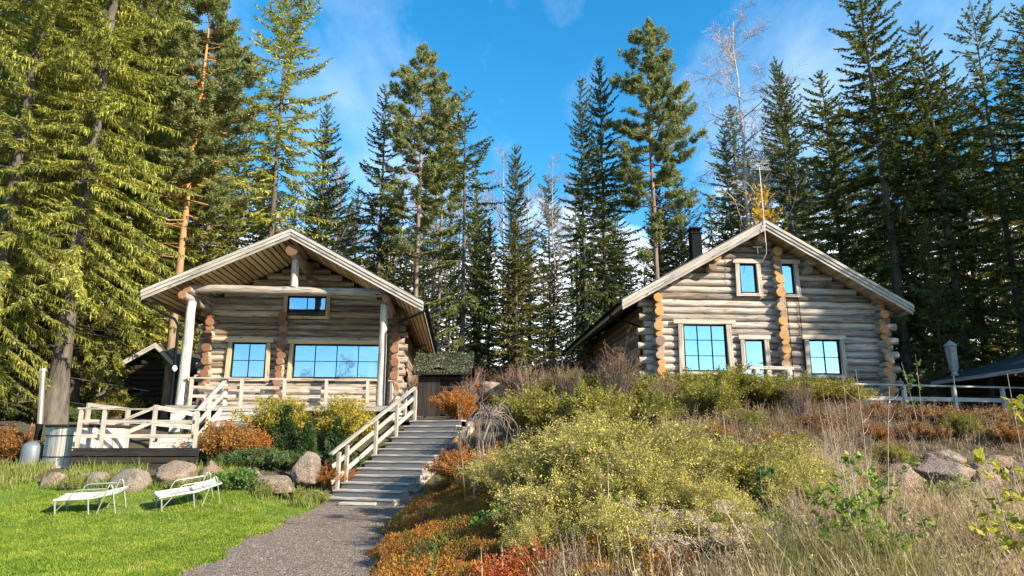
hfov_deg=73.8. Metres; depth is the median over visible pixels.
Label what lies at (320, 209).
spruce tree
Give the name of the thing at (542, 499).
shrub
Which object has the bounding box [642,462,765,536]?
shrub
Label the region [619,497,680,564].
umbel stalk
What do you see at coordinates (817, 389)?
shrub
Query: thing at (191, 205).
spruce tree
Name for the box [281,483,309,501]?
shrub
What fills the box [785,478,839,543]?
dry weed
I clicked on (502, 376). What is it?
undergrowth bush
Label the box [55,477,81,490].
shrub
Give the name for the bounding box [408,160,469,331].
birch tree
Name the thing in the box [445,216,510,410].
spruce tree
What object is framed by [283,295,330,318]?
window
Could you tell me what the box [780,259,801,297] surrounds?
window
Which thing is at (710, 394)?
shrub
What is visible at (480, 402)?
undergrowth bush
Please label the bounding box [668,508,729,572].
umbel stalk
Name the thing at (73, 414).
undergrowth bush
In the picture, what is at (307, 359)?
window
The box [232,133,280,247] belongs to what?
spruce tree
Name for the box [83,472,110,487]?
boulder
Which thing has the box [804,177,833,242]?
birch tree
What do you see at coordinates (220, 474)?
shrub
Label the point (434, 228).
spruce tree
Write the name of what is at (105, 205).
spruce tree
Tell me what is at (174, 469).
boulder
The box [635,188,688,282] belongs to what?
spruce tree
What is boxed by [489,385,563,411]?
shrub
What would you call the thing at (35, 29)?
spruce tree
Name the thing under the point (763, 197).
larch tree
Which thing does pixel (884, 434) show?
shrub
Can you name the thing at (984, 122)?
spruce tree
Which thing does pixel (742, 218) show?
spruce tree
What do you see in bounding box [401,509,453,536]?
shrub
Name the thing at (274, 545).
fallen leaves
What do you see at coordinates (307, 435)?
dwarf spruce
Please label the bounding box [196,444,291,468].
shrub
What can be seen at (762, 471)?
birch sapling
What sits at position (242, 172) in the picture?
spruce tree
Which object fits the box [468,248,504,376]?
spruce tree
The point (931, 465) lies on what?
boulder
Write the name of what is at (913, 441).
seed weeds
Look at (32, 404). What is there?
undergrowth bush
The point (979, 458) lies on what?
birch sapling
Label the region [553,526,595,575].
dry weed
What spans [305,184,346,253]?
spruce tree
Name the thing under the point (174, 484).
shrub
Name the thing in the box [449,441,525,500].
shrub
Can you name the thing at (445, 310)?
spruce tree
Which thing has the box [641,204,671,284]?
spruce tree
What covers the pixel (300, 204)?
birch tree
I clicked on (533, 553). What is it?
shrub
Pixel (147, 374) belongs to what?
shed
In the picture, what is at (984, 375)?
garden pavilion
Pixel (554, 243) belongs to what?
birch tree
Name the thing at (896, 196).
spruce tree
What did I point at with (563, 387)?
shrub
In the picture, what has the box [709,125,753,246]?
spruce tree
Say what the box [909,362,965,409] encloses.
undergrowth bush
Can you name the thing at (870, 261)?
birch tree
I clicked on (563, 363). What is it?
undergrowth bush
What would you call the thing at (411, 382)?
undergrowth bush
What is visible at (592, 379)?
shrub
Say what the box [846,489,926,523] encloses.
shrub
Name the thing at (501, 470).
shrub
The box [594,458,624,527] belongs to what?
birch sapling
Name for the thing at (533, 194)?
birch tree
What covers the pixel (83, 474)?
boulder
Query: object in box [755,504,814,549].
shrub
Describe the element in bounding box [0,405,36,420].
undergrowth bush
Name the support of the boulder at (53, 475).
on the ground at (24, 425)
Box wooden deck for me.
[68,376,298,468]
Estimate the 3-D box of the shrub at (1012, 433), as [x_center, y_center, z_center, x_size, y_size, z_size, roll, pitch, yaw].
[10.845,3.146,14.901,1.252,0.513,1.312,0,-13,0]
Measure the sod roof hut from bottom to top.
3.014 m
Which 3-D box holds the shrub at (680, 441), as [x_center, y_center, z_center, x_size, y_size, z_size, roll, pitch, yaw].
[2.680,2.545,10.377,2.427,1.357,2.289,8,-15,-30]
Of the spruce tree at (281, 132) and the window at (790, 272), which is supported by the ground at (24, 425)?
the spruce tree at (281, 132)
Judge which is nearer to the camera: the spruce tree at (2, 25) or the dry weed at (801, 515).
the dry weed at (801, 515)
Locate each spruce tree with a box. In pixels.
[0,0,47,191]
[0,0,54,364]
[0,0,129,413]
[0,0,139,405]
[0,0,161,405]
[0,0,173,407]
[0,0,196,426]
[0,0,211,410]
[0,181,55,420]
[7,1,148,401]
[27,266,108,409]
[82,228,164,400]
[83,0,220,401]
[108,18,201,348]
[113,1,209,390]
[141,19,242,376]
[147,233,199,346]
[151,57,254,345]
[166,145,217,343]
[179,76,246,329]
[190,0,340,241]
[202,103,267,258]
[202,136,279,257]
[208,191,241,255]
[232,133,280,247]
[247,181,281,239]
[249,178,288,237]
[264,184,302,238]
[298,102,364,257]
[298,197,324,238]
[299,185,330,244]
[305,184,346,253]
[327,170,366,259]
[336,83,411,287]
[336,185,369,266]
[336,208,367,266]
[361,208,422,351]
[366,223,403,285]
[367,198,405,286]
[391,229,435,375]
[393,84,521,377]
[399,178,445,352]
[400,225,431,351]
[403,193,469,353]
[417,217,473,352]
[422,290,446,353]
[427,262,459,350]
[441,201,509,382]
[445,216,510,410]
[446,178,501,379]
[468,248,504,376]
[475,196,549,385]
[480,144,568,407]
[491,262,532,368]
[498,256,534,366]
[499,231,557,387]
[526,174,576,371]
[526,257,560,373]
[531,264,580,400]
[535,181,598,361]
[548,76,627,379]
[562,223,603,362]
[566,57,645,353]
[574,255,602,361]
[587,182,636,323]
[601,198,641,297]
[606,227,637,308]
[629,247,651,293]
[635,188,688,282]
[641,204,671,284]
[648,209,680,273]
[651,210,689,273]
[652,168,689,269]
[677,204,717,267]
[695,104,764,247]
[701,196,727,250]
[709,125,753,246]
[719,150,763,232]
[728,130,788,236]
[747,55,846,261]
[756,70,848,259]
[779,70,922,403]
[780,175,827,253]
[800,189,836,254]
[805,118,920,277]
[808,0,1016,408]
[811,105,894,331]
[828,107,912,401]
[854,162,943,405]
[860,20,1023,403]
[863,75,1019,407]
[882,80,1013,357]
[897,120,992,362]
[907,217,973,410]
[918,61,1023,376]
[929,173,1017,349]
[937,0,1023,364]
[953,99,1023,347]
[962,3,1023,376]
[970,164,1021,374]
[977,76,1023,376]
[996,150,1023,332]
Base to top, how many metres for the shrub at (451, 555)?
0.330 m
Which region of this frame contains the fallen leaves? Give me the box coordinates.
[0,473,404,575]
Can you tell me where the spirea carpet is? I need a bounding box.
[367,477,748,575]
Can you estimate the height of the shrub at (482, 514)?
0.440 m
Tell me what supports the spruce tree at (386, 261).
on the ground at (24, 425)
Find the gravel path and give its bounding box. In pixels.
[178,494,422,575]
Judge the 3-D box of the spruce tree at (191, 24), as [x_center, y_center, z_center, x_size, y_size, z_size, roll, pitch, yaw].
[-20.313,-4.987,39.200,7.362,24.282,7.608,-12,-17,42]
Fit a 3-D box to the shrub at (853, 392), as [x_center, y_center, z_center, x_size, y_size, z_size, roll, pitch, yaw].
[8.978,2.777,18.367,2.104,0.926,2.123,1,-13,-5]
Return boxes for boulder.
[39,472,66,487]
[74,473,88,479]
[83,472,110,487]
[107,468,152,492]
[155,460,197,485]
[198,464,223,478]
[253,475,294,493]
[289,451,320,485]
[476,381,502,400]
[881,463,925,494]
[914,457,975,487]
[924,449,966,463]
[944,482,999,500]
[965,458,1001,488]
[985,455,1015,469]
[1006,462,1023,481]
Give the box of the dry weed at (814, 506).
[811,475,864,537]
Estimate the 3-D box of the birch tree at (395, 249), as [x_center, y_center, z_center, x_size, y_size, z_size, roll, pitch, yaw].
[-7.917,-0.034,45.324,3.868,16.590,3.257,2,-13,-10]
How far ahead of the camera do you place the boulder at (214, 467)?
17.04 m
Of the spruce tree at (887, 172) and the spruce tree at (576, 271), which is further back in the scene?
the spruce tree at (576, 271)
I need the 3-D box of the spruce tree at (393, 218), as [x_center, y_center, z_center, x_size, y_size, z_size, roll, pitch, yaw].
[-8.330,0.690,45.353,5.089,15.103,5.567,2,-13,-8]
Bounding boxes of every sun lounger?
[52,478,128,514]
[153,471,222,511]
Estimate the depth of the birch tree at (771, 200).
56.48 m
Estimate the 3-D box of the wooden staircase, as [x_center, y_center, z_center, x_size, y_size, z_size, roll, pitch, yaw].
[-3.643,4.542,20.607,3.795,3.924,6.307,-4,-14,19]
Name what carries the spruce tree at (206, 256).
on the ground at (24, 425)
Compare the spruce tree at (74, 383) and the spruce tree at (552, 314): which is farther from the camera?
the spruce tree at (552, 314)
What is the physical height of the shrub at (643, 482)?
1.169 m
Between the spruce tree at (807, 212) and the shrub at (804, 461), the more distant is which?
the spruce tree at (807, 212)
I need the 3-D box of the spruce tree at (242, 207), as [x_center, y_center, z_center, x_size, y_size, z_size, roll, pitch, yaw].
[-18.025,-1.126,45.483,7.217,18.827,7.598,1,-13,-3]
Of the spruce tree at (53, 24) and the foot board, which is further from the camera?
the spruce tree at (53, 24)
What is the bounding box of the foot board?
[339,502,376,504]
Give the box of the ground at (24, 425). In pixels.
[0,398,1023,575]
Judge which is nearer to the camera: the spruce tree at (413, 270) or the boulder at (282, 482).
the boulder at (282, 482)
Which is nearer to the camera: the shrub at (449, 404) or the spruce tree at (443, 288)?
the shrub at (449, 404)
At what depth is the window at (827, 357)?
23.04 m
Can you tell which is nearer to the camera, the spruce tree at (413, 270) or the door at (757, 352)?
the door at (757, 352)
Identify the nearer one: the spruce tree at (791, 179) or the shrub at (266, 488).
the shrub at (266, 488)
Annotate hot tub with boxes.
[19,368,132,468]
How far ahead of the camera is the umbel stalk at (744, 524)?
5.86 m
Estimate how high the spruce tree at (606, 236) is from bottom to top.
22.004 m
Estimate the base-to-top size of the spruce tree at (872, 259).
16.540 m
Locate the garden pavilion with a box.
[931,354,1023,411]
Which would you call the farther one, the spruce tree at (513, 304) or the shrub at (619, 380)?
the spruce tree at (513, 304)
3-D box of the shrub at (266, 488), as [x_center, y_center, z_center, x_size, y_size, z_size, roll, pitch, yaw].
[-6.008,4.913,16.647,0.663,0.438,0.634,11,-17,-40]
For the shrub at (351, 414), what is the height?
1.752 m
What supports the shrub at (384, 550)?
on the ground at (24, 425)
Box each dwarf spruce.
[269,404,299,453]
[289,421,319,465]
[320,415,354,466]
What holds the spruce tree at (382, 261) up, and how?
on the ground at (24, 425)
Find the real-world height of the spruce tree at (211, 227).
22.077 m
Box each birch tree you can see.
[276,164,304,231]
[294,181,316,231]
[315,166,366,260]
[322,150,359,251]
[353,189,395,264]
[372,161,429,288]
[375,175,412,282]
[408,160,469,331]
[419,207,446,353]
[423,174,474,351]
[423,183,483,352]
[471,176,502,370]
[474,144,539,364]
[497,175,554,368]
[505,210,537,298]
[532,152,579,347]
[547,174,594,361]
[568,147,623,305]
[684,0,820,246]
[752,168,787,225]
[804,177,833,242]
[850,216,902,402]
[969,184,1023,349]
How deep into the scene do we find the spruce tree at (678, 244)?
46.84 m
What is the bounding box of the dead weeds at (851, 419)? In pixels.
[632,395,1023,493]
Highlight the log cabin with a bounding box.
[138,228,437,431]
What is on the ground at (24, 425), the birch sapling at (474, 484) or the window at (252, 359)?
the birch sapling at (474, 484)
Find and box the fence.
[850,383,1023,420]
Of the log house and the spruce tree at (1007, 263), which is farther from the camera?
the spruce tree at (1007, 263)
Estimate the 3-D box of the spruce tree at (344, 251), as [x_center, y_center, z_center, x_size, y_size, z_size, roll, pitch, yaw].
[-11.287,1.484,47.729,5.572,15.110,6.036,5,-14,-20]
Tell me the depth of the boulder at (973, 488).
11.99 m
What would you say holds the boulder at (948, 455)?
on the ground at (24, 425)
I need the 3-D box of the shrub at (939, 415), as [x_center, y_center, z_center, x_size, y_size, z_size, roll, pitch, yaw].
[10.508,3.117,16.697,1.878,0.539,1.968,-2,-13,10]
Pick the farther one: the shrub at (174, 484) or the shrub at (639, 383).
the shrub at (639, 383)
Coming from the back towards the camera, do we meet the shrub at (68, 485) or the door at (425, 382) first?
the door at (425, 382)
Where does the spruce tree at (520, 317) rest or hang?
on the ground at (24, 425)
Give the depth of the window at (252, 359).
24.80 m
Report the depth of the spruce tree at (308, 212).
49.53 m
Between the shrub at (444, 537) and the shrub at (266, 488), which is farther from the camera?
the shrub at (266, 488)
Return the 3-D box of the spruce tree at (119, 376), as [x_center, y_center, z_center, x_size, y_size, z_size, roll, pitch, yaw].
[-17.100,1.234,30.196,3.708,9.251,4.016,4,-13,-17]
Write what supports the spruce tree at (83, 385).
on the ground at (24, 425)
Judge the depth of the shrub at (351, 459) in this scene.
19.06 m
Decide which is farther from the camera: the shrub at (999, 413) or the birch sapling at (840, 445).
the shrub at (999, 413)
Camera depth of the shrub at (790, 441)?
12.50 m
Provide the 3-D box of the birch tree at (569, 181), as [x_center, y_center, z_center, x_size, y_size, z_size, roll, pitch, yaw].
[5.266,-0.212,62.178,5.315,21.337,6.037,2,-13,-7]
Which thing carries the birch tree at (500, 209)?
on the ground at (24, 425)
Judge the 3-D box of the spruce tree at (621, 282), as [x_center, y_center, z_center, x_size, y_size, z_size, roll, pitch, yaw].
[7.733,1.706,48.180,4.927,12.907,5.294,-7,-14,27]
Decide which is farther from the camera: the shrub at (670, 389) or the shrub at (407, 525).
the shrub at (670, 389)
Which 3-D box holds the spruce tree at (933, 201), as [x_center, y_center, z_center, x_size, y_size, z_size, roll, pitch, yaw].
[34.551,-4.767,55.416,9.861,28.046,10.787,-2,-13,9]
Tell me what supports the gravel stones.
on the gravel path
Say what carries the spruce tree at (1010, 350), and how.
on the ground at (24, 425)
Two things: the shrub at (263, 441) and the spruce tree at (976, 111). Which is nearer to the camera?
the shrub at (263, 441)
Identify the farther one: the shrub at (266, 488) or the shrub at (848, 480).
the shrub at (266, 488)
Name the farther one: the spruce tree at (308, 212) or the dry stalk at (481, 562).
the spruce tree at (308, 212)
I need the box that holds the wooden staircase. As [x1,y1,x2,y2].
[325,380,477,505]
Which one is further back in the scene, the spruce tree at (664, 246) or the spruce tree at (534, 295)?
the spruce tree at (664, 246)
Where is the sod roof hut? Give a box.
[411,351,474,416]
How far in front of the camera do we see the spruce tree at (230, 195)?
47.65 m
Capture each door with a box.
[417,377,440,416]
[738,334,771,376]
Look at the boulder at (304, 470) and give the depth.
17.64 m
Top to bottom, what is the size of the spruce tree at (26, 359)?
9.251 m
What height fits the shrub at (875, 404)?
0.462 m
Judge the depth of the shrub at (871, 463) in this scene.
12.35 m
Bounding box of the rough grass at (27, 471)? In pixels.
[0,456,324,507]
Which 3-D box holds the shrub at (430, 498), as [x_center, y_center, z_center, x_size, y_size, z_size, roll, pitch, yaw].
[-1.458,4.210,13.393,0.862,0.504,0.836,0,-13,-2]
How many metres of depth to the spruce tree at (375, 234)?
39.92 m
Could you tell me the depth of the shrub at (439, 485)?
15.20 m
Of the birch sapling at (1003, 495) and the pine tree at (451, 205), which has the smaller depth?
the birch sapling at (1003, 495)
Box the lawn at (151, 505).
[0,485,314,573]
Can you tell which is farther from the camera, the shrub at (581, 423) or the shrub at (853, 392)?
the shrub at (853, 392)
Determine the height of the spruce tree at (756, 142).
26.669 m
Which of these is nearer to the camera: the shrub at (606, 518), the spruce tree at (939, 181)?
the shrub at (606, 518)
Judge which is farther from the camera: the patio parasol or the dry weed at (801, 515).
the patio parasol
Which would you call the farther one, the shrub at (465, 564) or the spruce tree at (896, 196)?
the spruce tree at (896, 196)
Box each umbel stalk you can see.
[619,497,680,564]
[649,532,694,575]
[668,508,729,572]
[689,532,757,575]
[710,499,779,573]
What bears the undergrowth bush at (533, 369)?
on the ground at (24, 425)
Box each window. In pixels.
[224,338,273,380]
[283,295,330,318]
[286,339,378,381]
[673,319,735,374]
[732,258,763,296]
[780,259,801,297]
[801,334,848,377]
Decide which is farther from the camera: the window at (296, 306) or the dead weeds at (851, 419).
the window at (296, 306)
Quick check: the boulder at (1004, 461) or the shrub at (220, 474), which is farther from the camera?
the shrub at (220, 474)
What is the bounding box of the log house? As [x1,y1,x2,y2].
[563,159,915,405]
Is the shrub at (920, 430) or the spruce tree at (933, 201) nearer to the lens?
the shrub at (920, 430)
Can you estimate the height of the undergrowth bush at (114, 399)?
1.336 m
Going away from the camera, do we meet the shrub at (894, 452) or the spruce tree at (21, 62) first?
the shrub at (894, 452)
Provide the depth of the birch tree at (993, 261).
47.87 m
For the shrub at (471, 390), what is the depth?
27.16 m
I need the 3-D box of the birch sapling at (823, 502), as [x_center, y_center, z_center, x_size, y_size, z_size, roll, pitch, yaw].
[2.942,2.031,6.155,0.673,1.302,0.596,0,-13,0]
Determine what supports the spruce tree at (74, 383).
on the ground at (24, 425)
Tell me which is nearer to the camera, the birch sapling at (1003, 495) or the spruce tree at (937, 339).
the birch sapling at (1003, 495)
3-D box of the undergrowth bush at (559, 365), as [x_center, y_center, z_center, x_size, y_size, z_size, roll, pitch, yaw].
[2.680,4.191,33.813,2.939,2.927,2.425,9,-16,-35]
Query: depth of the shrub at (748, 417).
15.17 m
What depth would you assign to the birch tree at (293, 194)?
61.39 m
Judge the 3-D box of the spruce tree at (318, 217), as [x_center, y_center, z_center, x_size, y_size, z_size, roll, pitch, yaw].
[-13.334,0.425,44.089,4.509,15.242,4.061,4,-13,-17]
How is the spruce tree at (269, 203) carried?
on the ground at (24, 425)
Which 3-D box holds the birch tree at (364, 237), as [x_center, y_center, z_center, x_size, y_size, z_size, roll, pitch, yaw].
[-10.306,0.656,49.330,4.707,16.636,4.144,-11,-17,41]
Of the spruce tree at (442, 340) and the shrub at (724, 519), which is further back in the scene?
the spruce tree at (442, 340)
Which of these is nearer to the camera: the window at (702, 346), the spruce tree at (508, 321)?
the window at (702, 346)
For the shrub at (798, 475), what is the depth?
8.48 m
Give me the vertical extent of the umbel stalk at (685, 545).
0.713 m
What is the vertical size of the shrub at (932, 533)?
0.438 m
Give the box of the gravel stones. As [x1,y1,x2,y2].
[194,503,404,575]
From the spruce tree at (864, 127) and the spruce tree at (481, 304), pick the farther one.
the spruce tree at (864, 127)
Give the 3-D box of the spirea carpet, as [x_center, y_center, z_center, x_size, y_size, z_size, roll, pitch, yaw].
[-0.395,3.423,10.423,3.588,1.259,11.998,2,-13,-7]
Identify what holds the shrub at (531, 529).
on the ground at (24, 425)
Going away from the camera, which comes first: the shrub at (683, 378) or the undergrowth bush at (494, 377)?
the shrub at (683, 378)
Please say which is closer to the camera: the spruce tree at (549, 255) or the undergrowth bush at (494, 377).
the undergrowth bush at (494, 377)
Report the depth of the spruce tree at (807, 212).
55.07 m
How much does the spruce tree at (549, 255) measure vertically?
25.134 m
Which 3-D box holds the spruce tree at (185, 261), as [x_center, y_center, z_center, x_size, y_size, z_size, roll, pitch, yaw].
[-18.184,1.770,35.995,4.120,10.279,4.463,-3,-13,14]
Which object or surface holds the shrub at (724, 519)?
on the ground at (24, 425)
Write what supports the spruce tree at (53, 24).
on the ground at (24, 425)
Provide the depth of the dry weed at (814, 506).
7.28 m
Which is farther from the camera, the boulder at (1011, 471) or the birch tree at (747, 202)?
the birch tree at (747, 202)
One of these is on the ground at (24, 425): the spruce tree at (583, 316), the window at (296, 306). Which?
the spruce tree at (583, 316)
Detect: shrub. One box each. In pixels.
[0,423,43,464]
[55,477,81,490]
[162,478,185,488]
[179,414,266,463]
[194,470,227,487]
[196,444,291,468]
[218,466,270,490]
[228,392,311,442]
[229,425,275,449]
[250,481,279,495]
[271,449,322,469]
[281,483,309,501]
[304,393,381,448]
[306,489,332,503]
[317,457,358,488]
[320,451,371,467]
[378,535,419,560]
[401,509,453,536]
[416,489,453,508]
[419,532,478,557]
[421,436,497,485]
[425,477,453,490]
[427,547,484,572]
[429,387,479,419]
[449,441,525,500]
[450,555,490,575]
[451,439,524,481]
[452,545,550,575]
[453,369,481,416]
[460,400,518,494]
[461,422,592,498]
[468,504,519,533]
[486,377,515,438]
[486,454,634,541]
[486,535,560,575]
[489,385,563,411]
[493,501,589,556]
[494,381,565,436]
[498,350,554,394]
[511,395,700,489]
[521,404,636,453]
[531,365,610,397]
[543,350,591,404]
[547,377,639,429]
[565,432,701,520]
[566,477,694,563]
[590,325,647,399]
[594,372,658,402]
[611,411,741,500]
[615,383,687,432]
[630,365,717,402]
[642,369,683,404]
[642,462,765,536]
[657,419,824,511]
[667,371,746,420]
[675,488,786,567]
[693,361,764,400]
[702,419,747,445]
[720,405,772,433]
[732,367,799,407]
[742,433,844,488]
[744,428,811,448]
[747,454,868,512]
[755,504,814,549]
[766,369,850,406]
[773,430,822,456]
[777,371,821,417]
[785,411,850,433]
[811,462,880,496]
[818,375,881,406]
[840,399,902,411]
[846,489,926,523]
[855,456,886,471]
[856,420,895,441]
[860,403,935,421]
[869,439,912,464]
[890,419,954,440]
[902,405,987,423]
[904,521,961,548]
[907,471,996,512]
[932,409,985,438]
[965,407,1023,425]
[980,420,1023,443]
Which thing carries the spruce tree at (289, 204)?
on the ground at (24, 425)
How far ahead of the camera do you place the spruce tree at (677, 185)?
57.96 m
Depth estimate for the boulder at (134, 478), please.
16.34 m
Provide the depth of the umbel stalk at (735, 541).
5.41 m
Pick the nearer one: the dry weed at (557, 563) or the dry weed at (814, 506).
the dry weed at (557, 563)
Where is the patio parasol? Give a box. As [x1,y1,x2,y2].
[943,340,958,384]
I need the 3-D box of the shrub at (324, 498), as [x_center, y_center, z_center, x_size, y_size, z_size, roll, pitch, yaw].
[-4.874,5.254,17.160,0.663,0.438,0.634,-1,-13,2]
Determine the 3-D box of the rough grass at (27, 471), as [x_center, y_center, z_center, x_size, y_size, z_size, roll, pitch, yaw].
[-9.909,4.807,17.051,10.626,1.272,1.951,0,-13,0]
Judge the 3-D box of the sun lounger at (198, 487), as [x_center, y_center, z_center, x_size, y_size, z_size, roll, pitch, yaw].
[-7.167,4.502,15.113,1.309,0.633,0.588,2,-2,-38]
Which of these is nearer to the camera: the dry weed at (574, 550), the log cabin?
the dry weed at (574, 550)
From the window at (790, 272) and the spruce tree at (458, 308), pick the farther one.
the spruce tree at (458, 308)
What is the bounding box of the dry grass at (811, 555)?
[496,424,1023,575]
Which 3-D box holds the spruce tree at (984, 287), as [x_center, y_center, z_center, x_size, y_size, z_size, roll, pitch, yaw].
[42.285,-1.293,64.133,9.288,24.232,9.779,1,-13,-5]
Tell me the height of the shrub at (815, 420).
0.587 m
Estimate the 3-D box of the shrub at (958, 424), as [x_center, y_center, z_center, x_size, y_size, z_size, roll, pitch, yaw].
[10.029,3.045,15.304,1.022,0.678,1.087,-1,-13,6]
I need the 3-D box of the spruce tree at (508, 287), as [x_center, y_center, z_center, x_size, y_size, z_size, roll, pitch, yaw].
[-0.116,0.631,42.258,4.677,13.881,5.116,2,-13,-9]
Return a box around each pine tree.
[109,0,276,417]
[372,42,461,346]
[412,81,471,351]
[603,16,708,281]
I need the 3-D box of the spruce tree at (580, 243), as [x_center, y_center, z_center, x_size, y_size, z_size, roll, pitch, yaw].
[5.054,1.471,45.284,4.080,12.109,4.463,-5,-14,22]
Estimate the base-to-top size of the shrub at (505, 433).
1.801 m
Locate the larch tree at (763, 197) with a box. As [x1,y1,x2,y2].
[744,183,787,230]
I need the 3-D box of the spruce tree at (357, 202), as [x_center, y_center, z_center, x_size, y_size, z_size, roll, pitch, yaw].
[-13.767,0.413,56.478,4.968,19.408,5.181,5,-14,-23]
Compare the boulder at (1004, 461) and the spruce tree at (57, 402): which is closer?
the boulder at (1004, 461)
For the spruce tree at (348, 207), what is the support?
on the ground at (24, 425)
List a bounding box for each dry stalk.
[480,546,482,575]
[500,544,502,566]
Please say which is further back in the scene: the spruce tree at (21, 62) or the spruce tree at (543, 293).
the spruce tree at (543, 293)
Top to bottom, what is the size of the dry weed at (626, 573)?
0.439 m
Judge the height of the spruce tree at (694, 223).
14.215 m
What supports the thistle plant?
on the ground at (24, 425)
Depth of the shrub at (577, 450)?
9.62 m
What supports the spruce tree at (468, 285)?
on the ground at (24, 425)
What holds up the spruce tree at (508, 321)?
on the ground at (24, 425)
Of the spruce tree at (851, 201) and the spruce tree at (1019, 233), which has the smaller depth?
the spruce tree at (1019, 233)
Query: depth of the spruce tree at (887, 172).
35.94 m
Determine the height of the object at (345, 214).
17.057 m
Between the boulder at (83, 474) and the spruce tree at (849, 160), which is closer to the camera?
the boulder at (83, 474)
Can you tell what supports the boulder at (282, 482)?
on the ground at (24, 425)
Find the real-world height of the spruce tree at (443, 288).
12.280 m
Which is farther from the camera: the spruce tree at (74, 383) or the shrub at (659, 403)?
the spruce tree at (74, 383)
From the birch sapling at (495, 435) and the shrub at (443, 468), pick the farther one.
the shrub at (443, 468)
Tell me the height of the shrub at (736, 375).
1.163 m
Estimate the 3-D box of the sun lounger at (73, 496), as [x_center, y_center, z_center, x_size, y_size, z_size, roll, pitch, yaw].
[-8.987,4.466,14.577,1.309,0.633,0.588,0,-3,-9]
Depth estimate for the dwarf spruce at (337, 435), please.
19.40 m
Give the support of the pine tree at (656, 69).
on the ground at (24, 425)
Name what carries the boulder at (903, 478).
on the ground at (24, 425)
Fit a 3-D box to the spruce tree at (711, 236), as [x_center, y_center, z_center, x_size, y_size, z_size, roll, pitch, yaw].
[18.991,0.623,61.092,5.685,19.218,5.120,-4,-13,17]
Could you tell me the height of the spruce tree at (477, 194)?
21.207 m
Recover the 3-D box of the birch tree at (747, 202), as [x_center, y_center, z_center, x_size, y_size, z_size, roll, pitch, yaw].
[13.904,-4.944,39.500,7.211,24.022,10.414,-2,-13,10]
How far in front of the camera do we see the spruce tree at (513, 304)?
35.26 m
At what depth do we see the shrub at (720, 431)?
13.95 m
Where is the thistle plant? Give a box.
[426,544,438,575]
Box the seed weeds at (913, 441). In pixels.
[550,390,1023,575]
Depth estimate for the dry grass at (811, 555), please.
5.72 m
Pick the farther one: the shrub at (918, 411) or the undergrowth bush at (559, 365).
the undergrowth bush at (559, 365)
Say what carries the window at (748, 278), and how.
in the log house
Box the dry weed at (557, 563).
[530,539,585,575]
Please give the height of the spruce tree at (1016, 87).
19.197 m
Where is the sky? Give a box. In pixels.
[0,0,1023,397]
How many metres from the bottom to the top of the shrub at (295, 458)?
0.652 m
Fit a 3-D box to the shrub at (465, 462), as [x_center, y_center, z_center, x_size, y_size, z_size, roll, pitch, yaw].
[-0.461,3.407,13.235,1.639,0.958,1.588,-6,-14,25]
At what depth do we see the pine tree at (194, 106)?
30.09 m
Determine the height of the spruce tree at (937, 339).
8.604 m
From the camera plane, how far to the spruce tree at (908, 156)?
47.49 m
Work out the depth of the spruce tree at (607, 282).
39.26 m
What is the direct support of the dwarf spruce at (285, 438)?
on the ground at (24, 425)
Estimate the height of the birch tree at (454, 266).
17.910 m
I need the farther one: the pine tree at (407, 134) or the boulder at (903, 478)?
the pine tree at (407, 134)
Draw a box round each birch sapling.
[456,375,491,515]
[472,392,514,464]
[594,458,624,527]
[745,453,781,520]
[802,439,870,547]
[813,371,878,496]
[817,369,947,571]
[900,355,926,420]
[960,374,1023,575]
[972,457,1020,565]
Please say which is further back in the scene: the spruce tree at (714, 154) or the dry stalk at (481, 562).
the spruce tree at (714, 154)
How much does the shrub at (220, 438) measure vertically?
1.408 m
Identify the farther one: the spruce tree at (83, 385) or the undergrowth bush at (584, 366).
the undergrowth bush at (584, 366)
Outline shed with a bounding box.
[121,343,200,417]
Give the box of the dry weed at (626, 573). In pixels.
[591,563,649,575]
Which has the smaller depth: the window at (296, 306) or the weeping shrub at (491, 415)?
the weeping shrub at (491, 415)
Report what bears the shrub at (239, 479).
on the ground at (24, 425)
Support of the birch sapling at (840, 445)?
on the ground at (24, 425)
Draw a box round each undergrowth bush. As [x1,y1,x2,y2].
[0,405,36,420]
[12,386,77,411]
[30,405,119,421]
[90,386,145,418]
[130,395,159,407]
[407,352,417,414]
[461,363,493,397]
[471,368,502,411]
[478,369,510,406]
[487,351,532,398]
[492,357,536,387]
[524,352,573,397]
[546,352,586,376]
[548,348,585,374]
[560,347,586,377]
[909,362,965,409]
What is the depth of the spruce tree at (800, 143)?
47.96 m
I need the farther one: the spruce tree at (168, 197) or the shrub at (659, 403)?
the spruce tree at (168, 197)
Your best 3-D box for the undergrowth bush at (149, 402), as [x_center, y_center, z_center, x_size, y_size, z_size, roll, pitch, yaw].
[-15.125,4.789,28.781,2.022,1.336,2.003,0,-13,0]
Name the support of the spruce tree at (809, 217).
on the ground at (24, 425)

